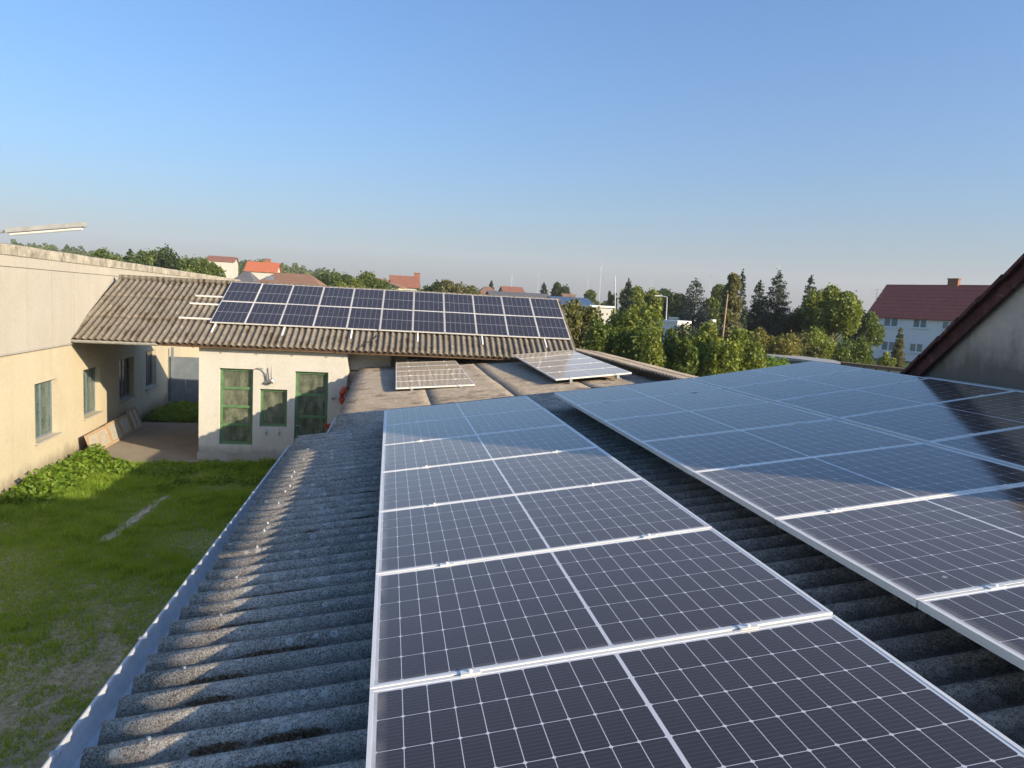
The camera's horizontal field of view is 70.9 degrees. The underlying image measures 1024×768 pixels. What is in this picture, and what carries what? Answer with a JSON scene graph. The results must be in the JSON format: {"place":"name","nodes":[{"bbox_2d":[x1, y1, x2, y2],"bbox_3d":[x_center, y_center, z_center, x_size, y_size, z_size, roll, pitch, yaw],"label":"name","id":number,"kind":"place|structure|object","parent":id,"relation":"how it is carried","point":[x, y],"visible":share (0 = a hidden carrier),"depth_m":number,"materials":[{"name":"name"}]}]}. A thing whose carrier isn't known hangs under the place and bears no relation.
{"place":"outdoors","nodes":[
{"label":"outdoors","id":0,"kind":"place"},
{"bbox_2d":[0,454,276,767],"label":"lawn","id":1,"kind":"structure","parent":0,"point":[84,674],"depth_m":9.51,"materials":[{"name":"plant"}]},
{"bbox_2d":[0,443,110,505],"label":"weed border","id":2,"kind":"object","parent":1,"relation":"on","point":[47,482],"visible":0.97,"depth_m":16.97,"materials":[{"name":"green plant"}]},
{"bbox_2d":[78,457,275,505],"bbox_3d":[-7.936,2.390,18.368,7.172,0.321,4.453,2,6,-10],"label":"weed patch","id":3,"kind":"object","parent":1,"relation":"on","point":[118,465],"visible":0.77,"depth_m":18.89,"materials":[{"name":"green plant"}]},
{"bbox_2d":[85,422,200,464],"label":"passage paving","id":4,"kind":"structure","parent":0,"point":[150,441],"depth_m":22.42,"materials":[{"name":"concrete"}]},
{"bbox_2d":[84,425,112,447],"bbox_3d":[-12.161,1.650,21.172,0.255,0.577,1.700,2,6,-13],"label":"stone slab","id":5,"kind":"object","parent":4,"relation":"on","point":[101,435],"visible":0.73,"depth_m":21.31,"materials":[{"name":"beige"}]},
{"bbox_2d":[207,255,239,278],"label":"white villa","id":6,"kind":"object","parent":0,"point":[229,265],"visible":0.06,"depth_m":216.83,"materials":[{"name":"paint"}]},
{"bbox_2d":[0,0,1023,319],"label":"sky","id":7,"kind":"structure","parent":0,"point":[863,146],"materials":[{"name":"blue"}]},
{"bbox_2d":[141,319,910,422],"bbox_3d":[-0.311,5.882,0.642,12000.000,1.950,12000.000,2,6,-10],"label":"ground","id":8,"kind":"structure","parent":0,"point":[146,419],"depth_m":91.43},
{"bbox_2d":[0,243,239,495],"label":"hall building","id":9,"kind":"structure","parent":8,"relation":"on","point":[61,395],"depth_m":18.94,"materials":[{"name":"beige paint"}]},
{"bbox_2d":[0,222,86,235],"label":"yard lamp","id":10,"kind":"object","parent":9,"relation":"attached to","point":[40,229],"visible":1,"depth_m":12.55,"materials":[{"name":"white metal"}]},
{"bbox_2d":[35,380,61,444],"bbox_3d":[-11.891,0.670,18.270,0.270,1.500,1.510,2,6,-13],"label":"window","id":11,"kind":"structure","parent":9,"relation":"in","point":[43,390],"depth_m":18.46,"materials":[{"name":"grey glass"}]},
{"bbox_2d":[83,367,102,419],"bbox_3d":[-12.605,0.239,21.459,0.270,1.450,1.520,2,6,-13],"label":"window","id":12,"kind":"structure","parent":9,"relation":"in","point":[88,374],"depth_m":21.68,"materials":[{"name":"grey glass"}]},
{"bbox_2d":[119,358,135,403],"bbox_3d":[-13.351,-0.169,24.787,0.270,1.460,1.750,2,6,-13],"label":"window","id":13,"kind":"structure","parent":9,"relation":"in","point":[124,384],"depth_m":25.03,"materials":[{"name":"grey glass"}]},
{"bbox_2d":[145,400,198,422],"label":"shaded undergrowth","id":14,"kind":"object","parent":8,"relation":"on","point":[179,411],"visible":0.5,"depth_m":27.26,"materials":[{"name":"green plant"}]},
{"bbox_2d":[153,243,196,272],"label":"broadleaf tree","id":15,"kind":"object","parent":8,"relation":"on","point":[165,259],"visible":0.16,"depth_m":91.78,"materials":[{"name":"green plant"}]},
{"bbox_2d":[168,347,198,403],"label":"metal gate","id":16,"kind":"structure","parent":8,"relation":"on","point":[183,378],"depth_m":30.58,"materials":[{"name":"metal"}]},
{"bbox_2d":[176,254,212,274],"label":"broadleaf tree","id":17,"kind":"object","parent":8,"relation":"on","point":[188,264],"visible":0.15,"depth_m":89.45,"materials":[{"name":"green plant"}]},
{"bbox_2d":[244,259,281,279],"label":"orange house","id":18,"kind":"structure","parent":8,"relation":"on","point":[261,270],"depth_m":181.71,"materials":[{"name":"orange tile"}]},
{"bbox_2d":[256,273,326,285],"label":"brown roof house","id":19,"kind":"structure","parent":8,"relation":"on","point":[294,278],"depth_m":66.24,"materials":[{"name":"brown tile"}]},
{"bbox_2d":[70,274,576,461],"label":"workshop building","id":20,"kind":"structure","parent":8,"relation":"on","point":[243,406],"depth_m":20.92,"materials":[{"name":"white paint"}]},
{"bbox_2d":[189,302,218,305],"bbox_3d":[-4.047,-2.238,22.665,11.637,0.055,0.054,2,6,-8],"label":"mounting rail","id":21,"kind":"object","parent":20,"relation":"on","point":[204,303],"visible":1,"depth_m":21.91,"materials":[{"name":"metal"}]},
{"bbox_2d":[279,304,318,327],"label":"solar panel","id":22,"kind":"object","parent":21,"relation":"on","point":[295,315],"visible":1,"depth_m":21.82,"materials":[{"name":"glass"}]},
{"bbox_2d":[220,368,252,444],"bbox_3d":[-7.955,0.646,20.803,0.925,2.216,0.070,2,6,-8],"label":"door","id":23,"kind":"structure","parent":20,"relation":"in","point":[236,385],"depth_m":20.79,"materials":[{"name":"green paint"}]},
{"bbox_2d":[260,389,286,426],"bbox_3d":[-6.928,0.685,20.945,0.762,1.098,0.070,2,6,-8],"label":"window","id":24,"kind":"structure","parent":20,"relation":"in","point":[273,402],"depth_m":20.94,"materials":[{"name":"green glass"}]},
{"bbox_2d":[195,295,413,307],"bbox_3d":[-4.082,-2.525,23.109,11.607,0.055,0.054,2,6,-8],"label":"mounting rail","id":25,"kind":"object","parent":20,"relation":"on","point":[219,296],"visible":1,"depth_m":22.36,"materials":[{"name":"metal"}]},
{"bbox_2d":[222,282,262,302],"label":"solar panel","id":26,"kind":"object","parent":25,"relation":"on","point":[242,292],"visible":1,"depth_m":22.73,"materials":[{"name":"glass"}]},
{"bbox_2d":[255,284,293,303],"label":"solar panel","id":27,"kind":"object","parent":25,"relation":"on","point":[274,293],"visible":1,"depth_m":22.86,"materials":[{"name":"glass"}]},
{"bbox_2d":[287,285,323,305],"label":"solar panel","id":28,"kind":"object","parent":25,"relation":"on","point":[305,295],"visible":1,"depth_m":23.01,"materials":[{"name":"glass"}]},
{"bbox_2d":[319,287,354,307],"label":"solar panel","id":29,"kind":"object","parent":25,"relation":"on","point":[336,297],"visible":1,"depth_m":23.14,"materials":[{"name":"glass"}]},
{"bbox_2d":[351,289,383,308],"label":"solar panel","id":30,"kind":"object","parent":25,"relation":"on","point":[368,298],"visible":1,"depth_m":23.26,"materials":[{"name":"glass"}]},
{"bbox_2d":[383,290,413,309],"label":"solar panel","id":31,"kind":"object","parent":25,"relation":"on","point":[398,300],"visible":1,"depth_m":23.41,"materials":[{"name":"glass"}]},
{"bbox_2d":[414,292,443,311],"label":"solar panel","id":32,"kind":"object","parent":25,"relation":"on","point":[428,301],"visible":1,"depth_m":23.54,"materials":[{"name":"glass"}]},
{"bbox_2d":[444,293,473,313],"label":"solar panel","id":33,"kind":"object","parent":25,"relation":"on","point":[458,303],"visible":1,"depth_m":23.67,"materials":[{"name":"glass"}]},
{"bbox_2d":[473,295,503,314],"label":"solar panel","id":34,"kind":"object","parent":25,"relation":"on","point":[490,305],"visible":1,"depth_m":23.81,"materials":[{"name":"glass"}]},
{"bbox_2d":[501,296,533,316],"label":"solar panel","id":35,"kind":"object","parent":25,"relation":"on","point":[516,306],"visible":1,"depth_m":23.93,"materials":[{"name":"glass"}]},
{"bbox_2d":[530,298,562,317],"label":"solar panel","id":36,"kind":"object","parent":25,"relation":"on","point":[549,308],"visible":1,"depth_m":24.07,"materials":[{"name":"glass"}]},
{"bbox_2d":[294,371,327,440],"bbox_3d":[-5.885,0.959,21.094,0.937,2.663,0.147,2,6,-10],"label":"door","id":37,"kind":"structure","parent":20,"relation":"in","point":[311,388],"depth_m":21.06,"materials":[{"name":"green paint"}]},
{"bbox_2d":[179,317,476,331],"bbox_3d":[-3.982,-1.729,21.876,11.687,0.055,0.054,2,6,-8],"label":"mounting rail","id":38,"kind":"object","parent":20,"relation":"attached to","point":[206,318],"visible":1,"depth_m":21.13,"materials":[{"name":"metal"}]},
{"bbox_2d":[210,301,253,323],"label":"solar panel","id":39,"kind":"object","parent":38,"relation":"on","point":[227,312],"visible":1,"depth_m":21.56,"materials":[{"name":"glass"}]},
{"bbox_2d":[245,303,286,325],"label":"solar panel","id":40,"kind":"object","parent":38,"relation":"on","point":[267,314],"visible":1,"depth_m":21.68,"materials":[{"name":"glass"}]},
{"bbox_2d":[313,306,350,328],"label":"solar panel","id":41,"kind":"object","parent":38,"relation":"on","point":[332,317],"visible":1,"depth_m":21.95,"materials":[{"name":"glass"}]},
{"bbox_2d":[347,308,381,330],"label":"solar panel","id":42,"kind":"object","parent":38,"relation":"on","point":[364,318],"visible":1,"depth_m":22.09,"materials":[{"name":"glass"}]},
{"bbox_2d":[380,309,412,331],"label":"solar panel","id":43,"kind":"object","parent":38,"relation":"on","point":[397,320],"visible":1,"depth_m":22.22,"materials":[{"name":"glass"}]},
{"bbox_2d":[413,311,444,333],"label":"solar panel","id":44,"kind":"object","parent":38,"relation":"on","point":[428,322],"visible":1,"depth_m":22.35,"materials":[{"name":"glass"}]},
{"bbox_2d":[444,312,476,334],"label":"solar panel","id":45,"kind":"object","parent":38,"relation":"on","point":[461,323],"visible":1,"depth_m":22.49,"materials":[{"name":"glass"}]},
{"bbox_2d":[475,314,507,336],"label":"solar panel","id":46,"kind":"object","parent":38,"relation":"on","point":[490,325],"visible":1,"depth_m":22.62,"materials":[{"name":"glass"}]},
{"bbox_2d":[505,315,538,337],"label":"solar panel","id":47,"kind":"object","parent":38,"relation":"on","point":[522,326],"visible":1,"depth_m":22.75,"materials":[{"name":"glass"}]},
{"bbox_2d":[534,317,569,339],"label":"solar panel","id":48,"kind":"object","parent":38,"relation":"on","point":[551,328],"visible":1,"depth_m":22.89,"materials":[{"name":"glass"}]},
{"bbox_2d":[389,273,419,290],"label":"rust roof house","id":49,"kind":"structure","parent":8,"relation":"on","point":[410,283],"depth_m":171.15,"materials":[{"name":"tile"}]},
{"bbox_2d":[433,279,481,293],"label":"broadleaf tree","id":50,"kind":"object","parent":8,"relation":"on","point":[455,288],"visible":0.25,"depth_m":110.59,"materials":[{"name":"green plant"}]},
{"bbox_2d":[41,348,1023,767],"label":"annex building","id":51,"kind":"structure","parent":8,"relation":"on","point":[137,712],"depth_m":3.62,"materials":[{"name":"grey concrete"}]},
{"bbox_2d":[180,469,375,767],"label":"roof moss","id":52,"kind":"object","parent":51,"relation":"on","point":[282,738],"visible":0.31,"depth_m":2.72,"materials":[{"name":"plant"}]},
{"bbox_2d":[396,373,468,381],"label":"solar panel","id":53,"kind":"object","parent":51,"relation":"on","point":[432,377],"visible":0.91,"depth_m":17.53,"materials":[{"name":"glass"}]},
{"bbox_2d":[396,378,474,390],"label":"solar panel","id":54,"kind":"object","parent":51,"relation":"on","point":[412,385],"visible":0.94,"depth_m":16.34,"materials":[{"name":"glass"}]},
{"bbox_2d":[527,358,601,368],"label":"solar panel","id":55,"kind":"object","parent":51,"relation":"on","point":[535,365],"visible":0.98,"depth_m":18.52,"materials":[{"name":"glass"}]},
{"bbox_2d":[536,362,615,373],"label":"solar panel","id":56,"kind":"object","parent":51,"relation":"on","point":[573,367],"visible":0.95,"depth_m":17.49,"materials":[{"name":"glass"}]},
{"bbox_2d":[545,367,631,382],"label":"solar panel","id":57,"kind":"object","parent":51,"relation":"on","point":[586,373],"visible":1,"depth_m":16.32,"materials":[{"name":"glass"}]},
{"bbox_2d":[689,361,863,389],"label":"solar panel","id":58,"kind":"object","parent":51,"relation":"on","point":[765,375],"visible":0.69,"depth_m":8.89,"materials":[{"name":"glass"}]},
{"bbox_2d":[726,369,926,401],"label":"solar panel","id":59,"kind":"object","parent":51,"relation":"on","point":[773,391],"visible":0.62,"depth_m":7.85,"materials":[{"name":"glass"}]},
{"bbox_2d":[774,378,1013,419],"bbox_3d":[3.592,0.128,6.849,1.755,0.047,1.070,-8,8,-9],"label":"solar panel","id":60,"kind":"object","parent":51,"relation":"on","point":[860,401],"visible":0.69,"depth_m":6.80,"materials":[{"name":"glass"}]},
{"bbox_2d":[839,391,1023,443],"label":"solar panel","id":61,"kind":"object","parent":51,"relation":"on","point":[927,423],"visible":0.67,"depth_m":5.81,"materials":[{"name":"glass"}]},
{"bbox_2d":[929,427,1023,468],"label":"solar panel","id":62,"kind":"object","parent":51,"relation":"on","point":[1006,447],"visible":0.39,"depth_m":4.94,"materials":[{"name":"glass"}]},
{"bbox_3d":[0.460,0.673,5.243,0.042,0.044,7.560,2,6,-10],"label":"rail","id":63,"kind":"object","parent":51,"relation":"attached to","visible":0},
{"bbox_2d":[384,396,542,424],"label":"solar panel","id":64,"kind":"object","parent":63,"relation":"on","point":[442,411],"visible":0.68,"depth_m":8.29,"materials":[{"name":"glass"}]},
{"bbox_3d":[-0.572,0.778,5.080,0.043,0.044,7.560,2,6,-10],"label":"rail","id":65,"kind":"object","parent":51,"relation":"attached to","visible":0},
{"bbox_2d":[382,408,565,444],"bbox_3d":[-0.418,0.427,7.275,1.755,0.048,1.070,-6,8,-9],"label":"solar panel","id":66,"kind":"object","parent":65,"relation":"on","point":[463,426],"visible":0.78,"depth_m":7.23,"materials":[{"name":"glass"}]},
{"bbox_2d":[381,424,597,471],"bbox_3d":[-0.242,0.550,6.239,1.755,0.048,1.070,-6,8,-9],"label":"solar panel","id":67,"kind":"object","parent":65,"relation":"on","point":[455,450],"visible":0.8,"depth_m":6.18,"materials":[{"name":"glass"}]},
{"bbox_2d":[379,447,641,511],"bbox_3d":[-0.066,0.673,5.203,1.755,0.047,1.070,-6,8,-9],"label":"solar panel","id":68,"kind":"object","parent":65,"relation":"on","point":[433,485],"visible":0.76,"depth_m":5.14,"materials":[{"name":"glass"}]},
{"bbox_2d":[376,478,711,574],"bbox_3d":[0.110,0.794,4.167,1.755,0.048,1.070,-6,8,-9],"label":"solar panel","id":69,"kind":"object","parent":65,"relation":"on","point":[444,534],"visible":0.79,"depth_m":4.08,"materials":[{"name":"glass"}]},
{"bbox_2d":[370,528,832,689],"bbox_3d":[0.285,0.918,3.131,1.755,0.047,1.070,-6,8,-9],"label":"solar panel","id":70,"kind":"object","parent":65,"relation":"on","point":[458,619],"visible":0.84,"depth_m":3.00,"materials":[{"name":"glass"}]},
{"bbox_2d":[366,615,1023,767],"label":"solar panel","id":71,"kind":"object","parent":65,"relation":"on","point":[831,691],"visible":1,"depth_m":2.22,"materials":[{"name":"glass"}]},
{"bbox_3d":[1.502,0.567,5.407,0.043,0.044,7.560,2,6,-10],"label":"rail","id":72,"kind":"object","parent":51,"relation":"attached to","visible":0},
{"bbox_2d":[554,379,721,407],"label":"solar panel","id":73,"kind":"object","parent":72,"relation":"on","point":[623,392],"visible":0.93,"depth_m":8.59,"materials":[{"name":"glass"}]},
{"bbox_2d":[603,402,833,445],"bbox_3d":[1.834,0.339,6.566,1.755,0.048,1.070,-6,8,-9],"label":"solar panel","id":74,"kind":"object","parent":72,"relation":"on","point":[638,430],"visible":0.88,"depth_m":6.51,"materials":[{"name":"glass"}]},
{"bbox_2d":[694,443,1023,524],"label":"solar panel","id":75,"kind":"object","parent":72,"relation":"on","point":[771,492],"visible":0.92,"depth_m":4.41,"materials":[{"name":"glass"}]},
{"bbox_3d":[2.544,0.461,5.571,0.043,0.044,7.560,2,6,-10],"label":"rail","id":76,"kind":"object","parent":51,"relation":"attached to","visible":0},
{"bbox_2d":[576,389,768,423],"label":"solar panel","id":77,"kind":"object","parent":76,"relation":"on","point":[601,412],"visible":0.88,"depth_m":7.56,"materials":[{"name":"glass"}]},
{"bbox_2d":[641,419,921,476],"bbox_3d":[2.010,0.462,5.530,1.755,0.049,1.070,-6,8,-9],"label":"solar panel","id":78,"kind":"object","parent":76,"relation":"on","point":[690,455],"visible":0.78,"depth_m":5.47,"materials":[{"name":"glass"}]},
{"bbox_2d":[776,485,1023,606],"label":"solar panel","id":79,"kind":"object","parent":76,"relation":"on","point":[912,552],"visible":0.97,"depth_m":3.41,"materials":[{"name":"glass"}]},
{"bbox_2d":[918,583,1023,669],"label":"solar panel","id":80,"kind":"object","parent":76,"relation":"on","point":[991,620],"visible":1,"depth_m":2.65,"materials":[{"name":"glass"}]},
{"bbox_2d":[561,295,605,348],"bbox_3d":[3.304,-1.438,34.987,3.581,5.853,2.936,2,6,-10],"label":"shrub","id":81,"kind":"object","parent":8,"relation":"on","point":[578,322],"visible":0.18,"depth_m":34.43,"materials":[{"name":"green plant"}]},
{"bbox_2d":[583,313,625,356],"bbox_3d":[3.943,-0.674,32.184,2.611,4.978,2.293,2,6,-10],"label":"shrub","id":82,"kind":"object","parent":8,"relation":"on","point":[599,337],"visible":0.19,"depth_m":31.52,"materials":[{"name":"green plant"}]},
{"bbox_2d":[605,302,664,344],"bbox_3d":[6.211,-1.195,36.601,3.630,5.997,3.957,-2,8,-39],"label":"shrub","id":83,"kind":"object","parent":8,"relation":"on","point":[622,321],"visible":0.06,"depth_m":36.19,"materials":[{"name":"green plant"}]},
{"bbox_2d":[613,285,663,318],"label":"broadleaf tree","id":84,"kind":"object","parent":8,"relation":"on","point":[640,295],"visible":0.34,"depth_m":73.18,"materials":[{"name":"green plant"}]},
{"bbox_2d":[610,321,667,361],"bbox_3d":[5.586,-0.228,31.613,2.805,5.108,2.526,6,7,23],"label":"shrub","id":85,"kind":"object","parent":8,"relation":"on","point":[634,341],"visible":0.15,"depth_m":31.20,"materials":[{"name":"green plant"}]},
{"bbox_2d":[638,326,673,369],"bbox_3d":[5.571,-0.052,28.563,2.104,4.499,2.053,2,6,-10],"label":"shrub","id":86,"kind":"object","parent":8,"relation":"on","point":[651,353],"visible":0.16,"depth_m":27.93,"materials":[{"name":"green plant"}]},
{"bbox_2d":[661,327,678,368],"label":"shrub","id":87,"kind":"object","parent":8,"relation":"on","point":[670,346],"visible":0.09,"depth_m":31.79,"materials":[{"name":"green plant"}]},
{"bbox_2d":[658,288,693,319],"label":"broadleaf tree","id":88,"kind":"object","parent":8,"relation":"on","point":[674,302],"visible":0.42,"depth_m":98.27,"materials":[{"name":"green plant"}]},
{"bbox_2d":[672,334,705,375],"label":"shrub","id":89,"kind":"object","parent":8,"relation":"on","point":[685,360],"visible":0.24,"depth_m":27.75,"materials":[{"name":"green plant"}]},
{"bbox_2d":[677,278,712,335],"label":"conifer tree","id":90,"kind":"object","parent":8,"relation":"on","point":[694,318],"visible":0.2,"depth_m":69.11,"materials":[{"name":"green plant"}]},
{"bbox_2d":[673,320,719,364],"bbox_3d":[7.962,-0.138,30.922,3.045,5.299,2.483,2,6,-10],"label":"shrub","id":91,"kind":"object","parent":8,"relation":"on","point":[700,341],"visible":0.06,"depth_m":30.58,"materials":[{"name":"green plant"}]},
{"bbox_2d":[699,282,724,331],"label":"broadleaf tree","id":92,"kind":"object","parent":8,"relation":"on","point":[713,303],"visible":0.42,"depth_m":95.44,"materials":[{"name":"green plant"}]},
{"bbox_2d":[697,335,740,376],"bbox_3d":[7.827,0.244,27.855,1.892,4.301,1.876,6,7,23],"label":"shrub","id":93,"kind":"object","parent":8,"relation":"on","point":[718,358],"visible":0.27,"depth_m":27.46,"materials":[{"name":"green plant"}]},
{"bbox_2d":[717,272,742,340],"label":"ivy covered tree","id":94,"kind":"object","parent":8,"relation":"on","point":[733,286],"visible":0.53,"depth_m":54.85,"materials":[{"name":"green plant"}]},
{"bbox_2d":[704,324,767,371],"bbox_3d":[8.929,0.016,30.228,3.114,5.106,2.603,2,6,-10],"label":"shrub","id":95,"kind":"object","parent":8,"relation":"on","point":[746,353],"visible":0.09,"depth_m":29.61,"materials":[{"name":"green plant"}]},
{"bbox_2d":[746,280,771,343],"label":"conifer tree","id":96,"kind":"object","parent":8,"relation":"on","point":[756,308],"visible":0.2,"depth_m":66.05,"materials":[{"name":"green plant"}]},
{"bbox_2d":[751,270,795,339],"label":"conifer tree","id":97,"kind":"object","parent":8,"relation":"on","point":[776,321],"visible":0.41,"depth_m":64.03,"materials":[{"name":"green plant"}]},
{"bbox_2d":[749,327,802,359],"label":"yellow shrub","id":98,"kind":"object","parent":8,"relation":"on","point":[783,345],"visible":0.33,"depth_m":49.16,"materials":[{"name":"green plant"}]},
{"bbox_2d":[754,353,840,367],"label":"flat carport","id":99,"kind":"object","parent":8,"relation":"on","point":[794,359],"visible":0.17,"depth_m":45.32,"materials":[{"name":"grey metal"}]},
{"bbox_2d":[802,326,840,361],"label":"shrub","id":100,"kind":"object","parent":8,"relation":"on","point":[826,344],"visible":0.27,"depth_m":54.22,"materials":[{"name":"green plant"}]},
{"bbox_2d":[799,282,863,343],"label":"broadleaf tree","id":101,"kind":"object","parent":8,"relation":"on","point":[836,310],"visible":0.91,"depth_m":60.10,"materials":[{"name":"green plant"}]},
{"bbox_2d":[825,339,863,363],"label":"shrub","id":102,"kind":"object","parent":8,"relation":"on","point":[846,356],"visible":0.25,"depth_m":54.16,"materials":[{"name":"green plant"}]},
{"bbox_2d":[841,300,885,348],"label":"broadleaf tree","id":103,"kind":"object","parent":8,"relation":"on","point":[870,326],"visible":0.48,"depth_m":71.57,"materials":[{"name":"green plant"}]},
{"bbox_2d":[867,278,989,361],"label":"white house","id":104,"kind":"structure","parent":8,"relation":"on","point":[924,316],"depth_m":102.80,"materials":[{"name":"red tile"}]},
{"bbox_2d":[900,253,1023,391],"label":"gable house","id":105,"kind":"structure","parent":8,"relation":"on","point":[979,340],"depth_m":7.41,"materials":[{"name":"white paint"}]},
{"bbox_3d":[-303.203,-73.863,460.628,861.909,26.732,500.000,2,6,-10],"label":"hill","id":106,"kind":"structure","parent":0,"visible":0},
{"bbox_2d":[10,239,429,290],"bbox_3d":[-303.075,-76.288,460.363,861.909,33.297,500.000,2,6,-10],"label":"trees","id":107,"kind":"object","parent":106,"relation":"on","point":[295,269],"depth_m":432.53,"materials":[{"name":"green plant"}]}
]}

